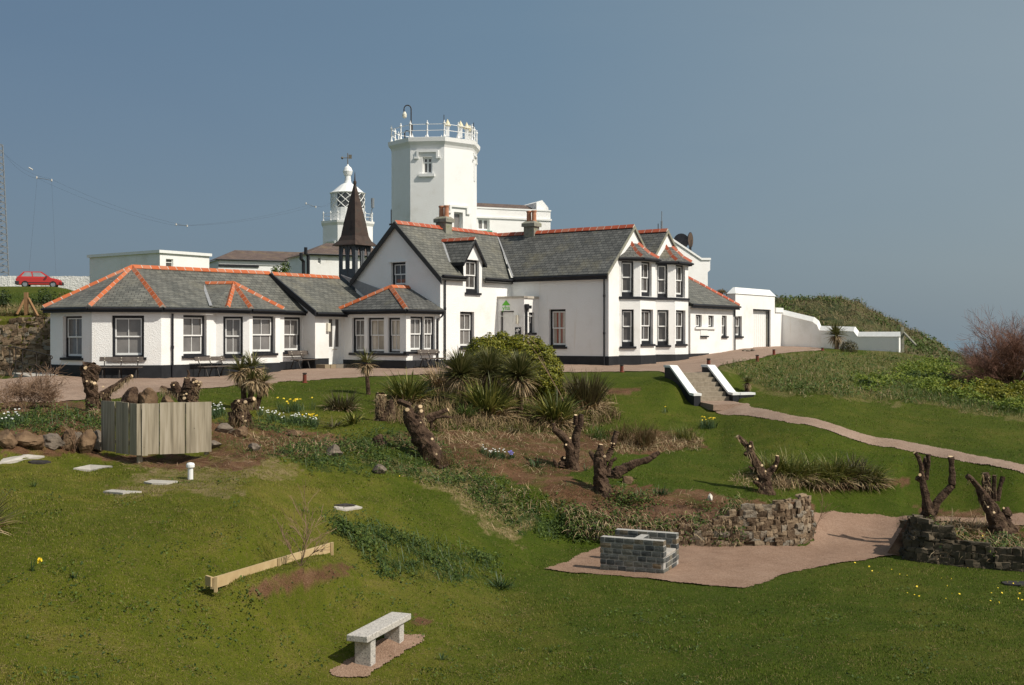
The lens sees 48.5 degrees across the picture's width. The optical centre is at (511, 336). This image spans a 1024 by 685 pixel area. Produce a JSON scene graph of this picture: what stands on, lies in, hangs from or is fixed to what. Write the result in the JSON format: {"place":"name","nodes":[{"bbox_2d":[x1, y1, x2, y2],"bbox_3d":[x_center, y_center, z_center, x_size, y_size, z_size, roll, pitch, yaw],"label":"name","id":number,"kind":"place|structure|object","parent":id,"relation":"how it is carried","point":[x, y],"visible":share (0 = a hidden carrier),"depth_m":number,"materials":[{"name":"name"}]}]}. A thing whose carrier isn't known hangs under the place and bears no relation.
{"place":"outdoors","nodes":[
{"label":"outdoors","id":0,"kind":"place"},
{"bbox_2d":[0,346,820,402],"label":"gravel terrace","id":1,"kind":"structure","parent":0,"point":[75,390],"depth_m":48.45,"materials":[{"name":"beige gravel"}]},
{"bbox_2d":[99,357,143,377],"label":"park bench","id":2,"kind":"object","parent":1,"relation":"on","point":[121,359],"visible":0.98,"depth_m":46.37,"materials":[{"name":"brown"}]},
{"bbox_2d":[0,286,1023,684],"bbox_3d":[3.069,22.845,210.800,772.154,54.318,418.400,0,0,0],"label":"ground","id":3,"kind":"structure","parent":0,"point":[308,576],"depth_m":22.41,"materials":[{"name":"green plant"}]},
{"bbox_2d":[0,144,9,275],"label":"lattice mast","id":4,"kind":"object","parent":3,"relation":"on","point":[4,202],"visible":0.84,"depth_m":112.63,"materials":[{"name":"metal"}]},
{"bbox_2d":[0,429,17,448],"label":"rock","id":5,"kind":"object","parent":3,"relation":"on","point":[8,440],"visible":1,"depth_m":25.73,"materials":[{"name":"brown stone"}]},
{"bbox_2d":[0,315,49,375],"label":"bank wall","id":6,"kind":"structure","parent":3,"relation":"on","point":[30,332],"depth_m":50.44,"materials":[{"name":"stone"}]},
{"bbox_2d":[14,430,43,446],"bbox_3d":[-11.134,2.349,26.137,0.710,0.374,0.478,0,0,-21],"label":"rock","id":7,"kind":"object","parent":3,"relation":"on","point":[25,438],"visible":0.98,"depth_m":26.00,"materials":[{"name":"brown stone"}]},
{"bbox_2d":[0,360,75,411],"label":"dead shrub","id":8,"kind":"object","parent":3,"relation":"on","point":[46,391],"visible":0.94,"depth_m":31.90,"materials":[{"name":"brown plant"}]},
{"bbox_2d":[15,272,63,286],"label":"parked car","id":9,"kind":"object","parent":3,"relation":"on","point":[25,279],"visible":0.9,"depth_m":89.31,"materials":[{"name":"red metal"}]},
{"bbox_2d":[0,276,89,290],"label":"field wall","id":10,"kind":"structure","parent":3,"relation":"on","point":[73,283],"depth_m":94.71,"materials":[{"name":"white paint"}]},
{"bbox_2d":[42,433,64,449],"bbox_3d":[-10.735,2.455,26.522,0.492,0.386,0.396,0,0,0],"label":"rock","id":11,"kind":"object","parent":3,"relation":"on","point":[52,441],"visible":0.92,"depth_m":26.41,"materials":[{"name":"grey stone"}]},
{"bbox_2d":[77,429,96,452],"bbox_3d":[-10.121,2.555,27.085,0.406,0.701,0.423,0,0,29],"label":"rock","id":12,"kind":"object","parent":3,"relation":"on","point":[88,439],"visible":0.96,"depth_m":26.98,"materials":[{"name":"brown stone"}]},
{"bbox_2d":[79,361,132,411],"bbox_3d":[-11.748,1.529,32.978,1.656,1.605,0.632,0,0,0],"label":"pollarded stump","id":13,"kind":"object","parent":3,"relation":"on","point":[90,371],"visible":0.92,"depth_m":32.83,"materials":[{"name":"brown wood"}]},
{"bbox_2d":[87,250,211,282],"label":"flat roofed block","id":14,"kind":"structure","parent":3,"relation":"on","point":[103,265],"depth_m":87.48,"materials":[{"name":"white paint"}]},
{"bbox_2d":[101,401,210,462],"bbox_3d":[-8.612,2.318,26.756,2.868,1.563,1.106,0,0,10],"label":"timber screen","id":15,"kind":"object","parent":3,"relation":"on","point":[185,427],"visible":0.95,"depth_m":26.60,"materials":[{"name":"beige wood"}]},
{"bbox_2d":[159,370,203,401],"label":"pollarded stump","id":16,"kind":"object","parent":3,"relation":"on","point":[188,391],"visible":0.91,"depth_m":28.38,"materials":[{"name":"brown wood"}]},
{"bbox_2d":[219,396,269,427],"bbox_3d":[-7.253,2.122,30.720,1.183,1.017,1.607,0,0,38],"label":"pollarded stump","id":17,"kind":"object","parent":3,"relation":"on","point":[239,415],"visible":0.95,"depth_m":30.56,"materials":[{"name":"brown wood"}]},
{"bbox_2d":[224,348,278,409],"bbox_3d":[-7.992,1.331,34.752,1.820,1.983,1.426,0,0,0],"label":"cordyline","id":18,"kind":"object","parent":3,"relation":"on","point":[247,378],"visible":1,"depth_m":34.56,"materials":[{"name":"green plant"}]},
{"bbox_2d":[209,250,304,271],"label":"building","id":19,"kind":"structure","parent":3,"relation":"on","point":[252,260],"depth_m":116.96,"materials":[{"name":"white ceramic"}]},
{"bbox_2d":[205,542,333,591],"bbox_3d":[-4.036,3.877,19.307,0.240,0.344,3.832,0,0,19],"label":"timber edging","id":20,"kind":"object","parent":3,"relation":"on","point":[214,583],"visible":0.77,"depth_m":18.74,"materials":[{"name":"brown wood"}]},
{"bbox_2d":[256,407,319,426],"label":"white flowers","id":21,"kind":"object","parent":3,"relation":"on","point":[295,418],"visible":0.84,"depth_m":33.17,"materials":[{"name":"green plant"}]},
{"bbox_2d":[272,479,334,566],"bbox_3d":[-3.573,3.181,19.322,1.092,1.445,0.876,0,0,0],"label":"bare sapling","id":22,"kind":"object","parent":3,"relation":"on","point":[288,545],"visible":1,"depth_m":19.29,"materials":[{"name":"brown plant"}]},
{"bbox_2d":[284,243,372,276],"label":"hipped range","id":23,"kind":"structure","parent":3,"relation":"on","point":[322,259],"depth_m":106.97,"materials":[{"name":"white paint"}]},
{"bbox_2d":[315,390,366,412],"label":"flax clump","id":24,"kind":"object","parent":3,"relation":"on","point":[341,405],"visible":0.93,"depth_m":36.31,"materials":[{"name":"green plant"}]},
{"bbox_2d":[321,153,373,247],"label":"lantern tower","id":25,"kind":"structure","parent":3,"relation":"on","point":[340,195],"depth_m":141.18,"materials":[{"name":"white paint"}]},
{"bbox_2d":[352,349,379,394],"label":"cordyline","id":26,"kind":"object","parent":3,"relation":"on","point":[366,369],"visible":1,"depth_m":40.39,"materials":[{"name":"green plant"}]},
{"bbox_2d":[40,174,693,377],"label":"hostel house","id":27,"kind":"structure","parent":3,"relation":"on","point":[599,295],"depth_m":56.12,"materials":[{"name":"white paint"}]},
{"bbox_2d":[60,316,82,360],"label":"window","id":28,"kind":"structure","parent":27,"relation":"in","point":[73,324],"depth_m":47.65,"materials":[{"name":"black paint"}]},
{"bbox_2d":[112,315,146,359],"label":"window","id":29,"kind":"structure","parent":27,"relation":"in","point":[127,331],"depth_m":47.01,"materials":[{"name":"grey glass"}]},
{"bbox_2d":[182,315,209,357],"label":"window","id":30,"kind":"structure","parent":27,"relation":"in","point":[193,325],"depth_m":48.77,"materials":[{"name":"grey glass"}]},
{"bbox_2d":[223,316,242,357],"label":"window","id":31,"kind":"structure","parent":27,"relation":"in","point":[232,326],"depth_m":50.01,"materials":[{"name":"grey glass"}]},
{"bbox_2d":[251,316,277,355],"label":"window","id":32,"kind":"structure","parent":27,"relation":"in","point":[262,325],"depth_m":51.01,"materials":[{"name":"grey glass"}]},
{"bbox_2d":[283,317,299,353],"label":"window","id":33,"kind":"structure","parent":27,"relation":"in","point":[291,324],"depth_m":54.13,"materials":[{"name":"grey glass"}]},
{"bbox_2d":[329,317,340,363],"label":"double door","id":34,"kind":"structure","parent":27,"relation":"in","point":[335,333],"depth_m":55.31,"materials":[{"name":"white paint"}]},
{"bbox_2d":[354,318,363,352],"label":"window","id":35,"kind":"structure","parent":27,"relation":"in","point":[358,322],"depth_m":55.20,"materials":[{"name":"grey glass"}]},
{"bbox_2d":[369,318,383,352],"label":"window","id":36,"kind":"structure","parent":27,"relation":"in","point":[376,325],"depth_m":54.50,"materials":[{"name":"beige glass"}]},
{"bbox_2d":[389,318,399,352],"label":"window","id":37,"kind":"structure","parent":27,"relation":"in","point":[394,323],"depth_m":53.84,"materials":[{"name":"beige glass"}]},
{"bbox_2d":[393,262,404,284],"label":"window","id":38,"kind":"structure","parent":27,"relation":"in","point":[398,268],"depth_m":57.05,"materials":[{"name":"grey glass"}]},
{"bbox_2d":[411,316,421,350],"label":"window","id":39,"kind":"structure","parent":27,"relation":"in","point":[416,322],"depth_m":54.06,"materials":[{"name":"grey glass"}]},
{"bbox_2d":[424,316,432,348],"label":"window","id":40,"kind":"structure","parent":27,"relation":"in","point":[428,321],"depth_m":54.80,"materials":[{"name":"grey glass"}]},
{"bbox_2d":[459,312,471,349],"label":"window","id":41,"kind":"structure","parent":27,"relation":"in","point":[465,317],"depth_m":57.16,"materials":[{"name":"grey glass"}]},
{"bbox_2d":[465,260,481,294],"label":"window","id":42,"kind":"structure","parent":27,"relation":"in","point":[471,265],"depth_m":57.50,"materials":[{"name":"grey glass"}]},
{"bbox_2d":[551,309,566,348],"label":"window","id":43,"kind":"structure","parent":27,"relation":"in","point":[558,316],"depth_m":58.44,"materials":[{"name":"grey glass"}]},
{"bbox_2d":[622,261,632,295],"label":"window","id":44,"kind":"structure","parent":27,"relation":"in","point":[627,266],"depth_m":57.59,"materials":[{"name":"grey glass"}]},
{"bbox_2d":[620,309,635,348],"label":"window","id":45,"kind":"structure","parent":27,"relation":"in","point":[627,315],"depth_m":57.59,"materials":[{"name":"grey glass"}]},
{"bbox_2d":[641,261,648,296],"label":"window","id":46,"kind":"structure","parent":27,"relation":"in","point":[644,265],"depth_m":58.32,"materials":[{"name":"grey glass"}]},
{"bbox_2d":[640,309,655,345],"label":"window","id":47,"kind":"structure","parent":27,"relation":"in","point":[645,314],"depth_m":58.40,"materials":[{"name":"grey glass"}]},
{"bbox_2d":[657,265,666,296],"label":"window","id":48,"kind":"structure","parent":27,"relation":"in","point":[661,269],"depth_m":60.59,"materials":[{"name":"grey glass"}]},
{"bbox_2d":[656,310,670,346],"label":"window","id":49,"kind":"structure","parent":27,"relation":"in","point":[662,315],"depth_m":60.59,"materials":[{"name":"grey glass"}]},
{"bbox_2d":[675,310,687,345],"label":"window","id":50,"kind":"structure","parent":27,"relation":"in","point":[679,313],"depth_m":61.32,"materials":[{"name":"grey glass"}]},
{"bbox_2d":[329,634,424,676],"bbox_3d":[-2.151,5.138,18.457,0.629,0.224,2.356,0,0,25],"label":"gravel bench pad","id":51,"kind":"object","parent":3,"relation":"on","point":[387,650],"visible":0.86,"depth_m":18.34,"materials":[{"name":"beige gravel"}]},
{"bbox_2d":[347,612,410,666],"bbox_3d":[-2.150,5.002,18.520,0.370,0.644,1.600,0,0,20],"label":"granite bench","id":52,"kind":"object","parent":51,"relation":"on","point":[390,625],"visible":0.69,"depth_m":18.09,"materials":[{"name":"grey stone"}]},
{"bbox_2d":[0,400,756,505],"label":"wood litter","id":53,"kind":"object","parent":3,"relation":"on","point":[294,468],"visible":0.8,"depth_m":27.01,"materials":[{"name":"brown wood"}]},
{"bbox_2d":[373,392,395,420],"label":"pollarded stump","id":54,"kind":"object","parent":3,"relation":"on","point":[384,407],"visible":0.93,"depth_m":34.29,"materials":[{"name":"brown wood"}]},
{"bbox_2d":[369,369,444,405],"bbox_3d":[-3.447,1.842,38.528,2.775,1.614,2.688,0,0,-32],"label":"flax clump","id":55,"kind":"object","parent":3,"relation":"on","point":[409,390],"visible":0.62,"depth_m":38.15,"materials":[{"name":"green plant"}]},
{"bbox_2d":[397,399,461,468],"bbox_3d":[-2.091,2.619,29.818,1.902,1.937,1.349,0,0,0],"label":"pollarded stump","id":56,"kind":"object","parent":3,"relation":"on","point":[423,438],"visible":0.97,"depth_m":29.75,"materials":[{"name":"brown wood"}]},
{"bbox_2d":[388,105,479,229],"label":"octagonal tower","id":57,"kind":"structure","parent":3,"relation":"on","point":[430,175],"depth_m":85.30,"materials":[{"name":"white paint"}]},
{"bbox_2d":[427,346,488,402],"bbox_3d":[-1.784,1.338,39.004,2.310,2.174,2.229,0,0,0],"label":"cordyline","id":58,"kind":"object","parent":3,"relation":"on","point":[460,363],"visible":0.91,"depth_m":38.77,"materials":[{"name":"green plant"}]},
{"bbox_2d":[0,398,974,592],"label":"weeds","id":59,"kind":"object","parent":3,"relation":"on","point":[358,531],"visible":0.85,"depth_m":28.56,"materials":[{"name":"green plant"}]},
{"bbox_2d":[441,373,534,422],"bbox_3d":[-0.863,2.143,37.704,3.200,2.112,3.349,0,0,-13],"label":"flax clump","id":60,"kind":"object","parent":3,"relation":"on","point":[490,400],"visible":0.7,"depth_m":37.31,"materials":[{"name":"green plant"}]},
{"bbox_2d":[467,341,509,392],"bbox_3d":[-0.837,1.360,39.611,2.293,2.407,2.343,0,0,0],"label":"cordyline","id":61,"kind":"object","parent":3,"relation":"on","point":[490,357],"visible":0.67,"depth_m":39.35,"materials":[{"name":"green plant"}]},
{"bbox_2d":[367,376,621,433],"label":"undergrowth","id":62,"kind":"object","parent":3,"relation":"on","point":[487,422],"visible":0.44,"depth_m":37.26,"materials":[{"name":"plant"}]},
{"bbox_2d":[0,482,1015,684],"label":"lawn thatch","id":63,"kind":"object","parent":3,"relation":"on","point":[327,606],"visible":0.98,"depth_m":18.05,"materials":[{"name":"plant"}]},
{"bbox_2d":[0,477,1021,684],"bbox_3d":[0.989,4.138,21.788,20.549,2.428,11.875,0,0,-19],"label":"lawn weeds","id":64,"kind":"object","parent":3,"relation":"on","point":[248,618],"visible":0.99,"depth_m":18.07,"materials":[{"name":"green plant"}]},
{"bbox_2d":[0,290,1023,482],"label":"rough grass","id":65,"kind":"structure","parent":3,"relation":"on","point":[953,398],"depth_m":47.44,"materials":[{"name":"green plant"}]},
{"bbox_2d":[0,310,1023,539],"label":"dead grass","id":66,"kind":"structure","parent":3,"relation":"on","point":[951,523],"depth_m":33.04,"materials":[{"name":"beige plant"}]},
{"bbox_2d":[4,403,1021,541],"bbox_3d":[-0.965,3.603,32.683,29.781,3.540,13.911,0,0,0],"label":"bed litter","id":67,"kind":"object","parent":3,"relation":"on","point":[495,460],"visible":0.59,"depth_m":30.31,"materials":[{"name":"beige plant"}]},
{"bbox_2d":[463,331,564,400],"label":"rounded shrub","id":68,"kind":"object","parent":3,"relation":"on","point":[553,363],"visible":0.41,"depth_m":41.55,"materials":[{"name":"green plant"}]},
{"bbox_2d":[477,200,551,277],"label":"keepers block","id":69,"kind":"structure","parent":3,"relation":"on","point":[502,218],"depth_m":90.23,"materials":[{"name":"white paint"}]},
{"bbox_2d":[13,402,1023,546],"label":"dry grass","id":70,"kind":"structure","parent":3,"relation":"on","point":[254,457],"depth_m":30.74,"materials":[{"name":"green plant"}]},
{"bbox_2d":[486,347,550,415],"bbox_3d":[0.210,1.552,38.711,2.284,2.500,2.230,0,0,0],"label":"cordyline","id":71,"kind":"object","parent":3,"relation":"on","point":[519,371],"visible":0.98,"depth_m":38.48,"materials":[{"name":"green plant"}]},
{"bbox_2d":[512,386,593,431],"bbox_3d":[1.428,2.528,38.089,2.977,1.807,2.764,0,0,0],"label":"flax clump","id":72,"kind":"object","parent":3,"relation":"on","point":[553,408],"visible":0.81,"depth_m":37.72,"materials":[{"name":"green plant"}]},
{"bbox_2d":[552,414,583,470],"bbox_3d":[1.568,3.018,31.909,0.905,1.686,0.504,0,0,0],"label":"pollarded stump","id":73,"kind":"object","parent":3,"relation":"on","point":[569,460],"visible":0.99,"depth_m":31.83,"materials":[{"name":"brown wood"}]},
{"bbox_2d":[556,369,620,416],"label":"flax clump","id":74,"kind":"object","parent":3,"relation":"on","point":[591,392],"visible":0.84,"depth_m":40.62,"materials":[{"name":"green plant"}]},
{"bbox_2d":[588,430,618,497],"bbox_3d":[2.397,3.340,29.872,0.760,1.723,0.573,0,0,21],"label":"pollarded stump","id":75,"kind":"object","parent":3,"relation":"on","point":[602,471],"visible":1,"depth_m":29.76,"materials":[{"name":"brown wood"}]},
{"bbox_2d":[608,451,659,478],"bbox_3d":[3.321,3.581,31.203,1.542,0.880,0.415,0,0,0],"label":"fallen log","id":76,"kind":"object","parent":3,"relation":"on","point":[617,472],"visible":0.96,"depth_m":31.14,"materials":[{"name":"brown wood"}]},
{"bbox_2d":[623,417,678,451],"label":"ornamental grass","id":77,"kind":"object","parent":3,"relation":"on","point":[643,439],"depth_m":36.24,"materials":[{"name":"beige plant"}]},
{"bbox_2d":[563,493,816,546],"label":"retaining wall","id":78,"kind":"structure","parent":3,"relation":"on","point":[788,522],"depth_m":28.70,"materials":[{"name":"stone"}]},
{"bbox_2d":[556,491,1023,559],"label":"hanging grass","id":79,"kind":"structure","parent":78,"relation":"on","point":[579,514],"depth_m":28.62,"materials":[{"name":"green plant"}]},
{"bbox_2d":[673,239,710,285],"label":"foghorn house","id":80,"kind":"structure","parent":3,"relation":"on","point":[699,269],"depth_m":85.57,"materials":[{"name":"white paint"}]},
{"bbox_2d":[664,365,754,410],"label":"garden stairs","id":81,"kind":"structure","parent":3,"relation":"on","point":[709,387],"depth_m":44.00,"materials":[{"name":"concrete"}]},
{"bbox_2d":[688,276,740,356],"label":"outbuilding","id":82,"kind":"structure","parent":3,"relation":"on","point":[710,320],"depth_m":66.96,"materials":[{"name":"white paint"}]},
{"bbox_2d":[727,287,774,349],"bbox_3d":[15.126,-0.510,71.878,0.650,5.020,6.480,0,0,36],"label":"garage","id":83,"kind":"structure","parent":3,"relation":"on","point":[757,308],"depth_m":71.84,"materials":[{"name":"white paint"}]},
{"bbox_2d":[734,434,788,495],"bbox_3d":[6.907,3.652,31.321,1.372,1.863,1.175,0,0,-31],"label":"pollarded stump","id":84,"kind":"object","parent":3,"relation":"on","point":[763,483],"visible":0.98,"depth_m":31.40,"materials":[{"name":"brown wood"}]},
{"bbox_2d":[737,449,812,483],"bbox_3d":[7.595,3.846,33.195,2.080,1.243,2.085,0,0,-15],"label":"lily clump","id":85,"kind":"object","parent":3,"relation":"on","point":[767,466],"visible":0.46,"depth_m":32.87,"materials":[{"name":"green plant"}]},
{"bbox_2d":[759,449,834,491],"bbox_3d":[8.142,3.879,33.112,2.381,1.421,2.403,0,0,34],"label":"lily clump","id":86,"kind":"object","parent":3,"relation":"on","point":[800,469],"visible":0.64,"depth_m":32.79,"materials":[{"name":"green plant"}]},
{"bbox_2d":[788,450,846,494],"bbox_3d":[8.866,4.012,33.607,2.395,1.369,2.141,0,0,0],"label":"lily clump","id":87,"kind":"object","parent":3,"relation":"on","point":[820,475],"visible":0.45,"depth_m":33.20,"materials":[{"name":"green plant"}]},
{"bbox_2d":[823,320,849,348],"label":"cordyline","id":88,"kind":"object","parent":3,"relation":"on","point":[835,330],"visible":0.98,"depth_m":71.48,"materials":[{"name":"green plant"}]},
{"bbox_2d":[775,308,900,351],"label":"boundary wall","id":89,"kind":"structure","parent":3,"relation":"on","point":[795,329],"depth_m":73.92,"materials":[{"name":"white paint"}]},
{"bbox_2d":[808,450,868,490],"bbox_3d":[9.624,4.036,33.939,2.481,1.308,2.348,0,0,0],"label":"lily clump","id":90,"kind":"object","parent":3,"relation":"on","point":[841,473],"visible":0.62,"depth_m":33.53,"materials":[{"name":"green plant"}]},
{"bbox_2d":[826,451,888,492],"bbox_3d":[10.219,4.015,34.141,2.275,1.333,2.361,0,0,0],"label":"lily clump","id":91,"kind":"object","parent":3,"relation":"on","point":[862,471],"visible":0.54,"depth_m":33.81,"materials":[{"name":"green plant"}]},
{"bbox_2d":[727,351,1023,413],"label":"bank weeds","id":92,"kind":"object","parent":3,"relation":"on","point":[831,383],"visible":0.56,"depth_m":48.35,"materials":[{"name":"green plant"}]},
{"bbox_2d":[851,460,900,492],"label":"lily clump","id":93,"kind":"object","parent":3,"relation":"on","point":[884,481],"visible":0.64,"depth_m":33.81,"materials":[{"name":"green plant"}]},
{"bbox_2d":[902,452,955,522],"bbox_3d":[10.643,3.921,28.589,1.671,2.044,1.037,0,0,45],"label":"pollarded stump","id":94,"kind":"object","parent":3,"relation":"on","point":[929,507],"visible":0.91,"depth_m":28.62,"materials":[{"name":"brown wood"}]},
{"bbox_2d":[848,355,1023,412],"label":"bank growth","id":95,"kind":"object","parent":3,"relation":"on","point":[936,367],"visible":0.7,"depth_m":50.77,"materials":[{"name":"green plant"}]},
{"bbox_2d":[888,514,1023,571],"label":"rockery wall","id":96,"kind":"structure","parent":3,"relation":"on","point":[916,539],"depth_m":26.48,"materials":[{"name":"stone"}]},
{"bbox_2d":[940,380,990,395],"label":"leafy shrub","id":97,"kind":"object","parent":3,"relation":"on","point":[981,389],"visible":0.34,"depth_m":48.41,"materials":[{"name":"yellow plant"}]},
{"bbox_2d":[943,307,1023,385],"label":"tamarisk bush","id":98,"kind":"object","parent":3,"relation":"on","point":[1004,362],"visible":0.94,"depth_m":51.61,"materials":[{"name":"brown plant"}]},
{"bbox_2d":[965,472,1018,538],"bbox_3d":[11.778,4.220,27.805,1.432,1.780,0.742,0,0,0],"label":"pollarded stump","id":99,"kind":"object","parent":3,"relation":"on","point":[988,495],"visible":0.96,"depth_m":27.68,"materials":[{"name":"brown wood"}]},
{"bbox_2d":[973,376,1022,400],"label":"leafy shrub","id":100,"kind":"object","parent":3,"relation":"on","point":[996,392],"visible":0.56,"depth_m":47.08,"materials":[{"name":"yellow plant"}]},
{"bbox_2d":[0,0,1023,340],"label":"sky","id":101,"kind":"structure","parent":0,"point":[872,151],"materials":[{"name":"blue"}]},
{"bbox_2d":[546,510,1023,587],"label":"gravel patio","id":102,"kind":"structure","parent":0,"point":[839,537],"depth_m":27.36,"materials":[{"name":"beige gravel"}]},
{"bbox_2d":[600,528,678,572],"bbox_3d":[2.937,4.966,26.042,1.507,0.852,1.270,0,0,24],"label":"stone barbecue","id":103,"kind":"object","parent":102,"relation":"on","point":[635,550],"visible":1,"depth_m":25.57,"materials":[{"name":"stone"}]},
{"bbox_2d":[716,403,1023,472],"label":"gravel path","id":104,"kind":"structure","parent":0,"point":[744,409],"depth_m":37.16,"materials":[{"name":"beige gravel"}]},
{"bbox_2d":[766,293,981,367],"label":"hill","id":105,"kind":"structure","parent":0,"point":[874,328],"depth_m":84.30,"materials":[{"name":"green plant"}]},
{"bbox_2d":[937,341,1023,371],"bbox_3d":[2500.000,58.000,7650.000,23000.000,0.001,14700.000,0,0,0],"label":"sea","id":106,"kind":"structure","parent":0,"point":[952,345],"depth_m":7229.10,"materials":[{"name":"blue liquid"}]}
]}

